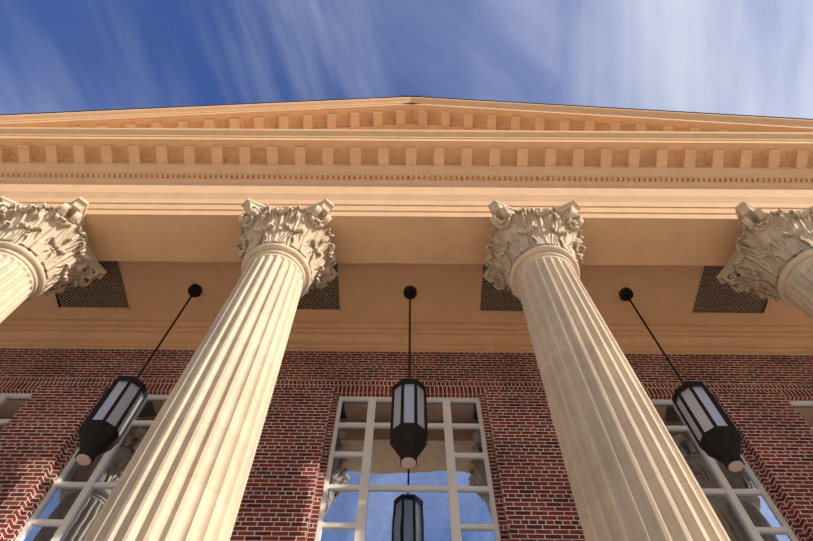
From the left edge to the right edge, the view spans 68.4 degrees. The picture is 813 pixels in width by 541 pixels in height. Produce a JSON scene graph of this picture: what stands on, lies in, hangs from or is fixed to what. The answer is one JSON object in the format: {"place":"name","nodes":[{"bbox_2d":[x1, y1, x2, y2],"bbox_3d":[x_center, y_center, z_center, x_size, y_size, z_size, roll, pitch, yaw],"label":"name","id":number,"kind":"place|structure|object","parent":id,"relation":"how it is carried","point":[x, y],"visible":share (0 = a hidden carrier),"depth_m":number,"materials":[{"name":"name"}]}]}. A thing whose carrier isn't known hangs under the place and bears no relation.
{"place":"outdoors","nodes":[
{"label":"outdoors","id":0,"kind":"place"},
{"bbox_2d":[0,0,812,118],"label":"sky","id":1,"kind":"structure","parent":0,"point":[739,57],"materials":[{"name":"blue"}]},
{"label":"ground","id":2,"kind":"structure","parent":0,"visible":0},
{"bbox_2d":[0,348,812,540],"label":"brick wall","id":3,"kind":"structure","parent":2,"relation":"on","point":[753,395],"depth_m":8.96,"materials":[{"name":"red brick"}]},
{"bbox_2d":[0,393,32,429],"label":"window","id":4,"kind":"structure","parent":3,"relation":"attached to","point":[11,404],"depth_m":9.48,"materials":[{"name":"white"}]},
{"bbox_2d":[15,395,168,540],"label":"window","id":5,"kind":"structure","parent":3,"relation":"attached to","point":[71,504],"depth_m":7.95,"materials":[{"name":"white"}]},
{"bbox_2d":[0,261,812,354],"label":"porch ceiling","id":6,"kind":"structure","parent":3,"relation":"attached to","point":[454,307],"depth_m":10.72,"materials":[{"name":"paint"}]},
{"bbox_2d":[75,284,201,465],"bbox_3d":[-3.756,1.278,8.799,0.459,4.090,0.459,0,-63,0],"label":"pendant lantern","id":7,"kind":"object","parent":6,"relation":"hanging from","point":[106,424],"visible":1,"depth_m":7.50,"materials":[{"name":"black metal"}]},
{"bbox_2d":[390,286,427,468],"bbox_3d":[0.044,1.309,8.773,0.459,4.090,0.459,0,-63,0],"label":"pendant lantern","id":8,"kind":"object","parent":6,"relation":"hanging from","point":[408,433],"visible":1,"depth_m":7.43,"materials":[{"name":"black metal"}]},
{"bbox_2d":[619,287,744,471],"bbox_3d":[3.844,1.339,8.748,0.459,4.090,0.459,0,-63,0],"label":"pendant lantern","id":9,"kind":"object","parent":6,"relation":"hanging from","point":[713,430],"visible":1,"depth_m":7.45,"materials":[{"name":"black metal"}]},
{"bbox_2d":[315,396,500,540],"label":"window","id":10,"kind":"structure","parent":3,"relation":"attached to","point":[375,490],"depth_m":8.11,"materials":[{"name":"white"}]},
{"bbox_2d":[650,399,798,540],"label":"window","id":11,"kind":"structure","parent":3,"relation":"attached to","point":[744,507],"depth_m":7.94,"materials":[{"name":"white"}]},
{"bbox_2d":[789,401,812,428],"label":"window","id":12,"kind":"structure","parent":3,"relation":"attached to","point":[804,409],"depth_m":9.45,"materials":[{"name":"white"}]},
{"bbox_3d":[-0.030,3.525,0.388,22.240,1.200,5.920,0,-63,0],"label":"porch floor and steps","id":13,"kind":"object","parent":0,"visible":0},
{"bbox_2d":[0,196,106,322],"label":"column","id":14,"kind":"structure","parent":13,"relation":"on","point":[45,249],"depth_m":8.77,"materials":[{"name":"stone"}]},
{"bbox_2d":[83,198,337,540],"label":"column","id":15,"kind":"structure","parent":13,"relation":"on","point":[184,476],"depth_m":5.54,"materials":[{"name":"stone"}]},
{"bbox_2d":[0,127,812,265],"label":"entablature","id":16,"kind":"structure","parent":15,"relation":"on","point":[430,196],"depth_m":10.55,"materials":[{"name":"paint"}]},
{"bbox_2d":[0,95,812,131],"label":"pediment","id":17,"kind":"structure","parent":16,"relation":"on","point":[405,112],"depth_m":12.78,"materials":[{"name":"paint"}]},
{"bbox_2d":[483,200,730,540],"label":"column","id":18,"kind":"structure","parent":13,"relation":"on","point":[631,476],"depth_m":5.56,"materials":[{"name":"stone"}]},
{"bbox_2d":[716,201,812,319],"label":"column","id":19,"kind":"structure","parent":13,"relation":"on","point":[772,256],"depth_m":8.75,"materials":[{"name":"stone"}]}
]}

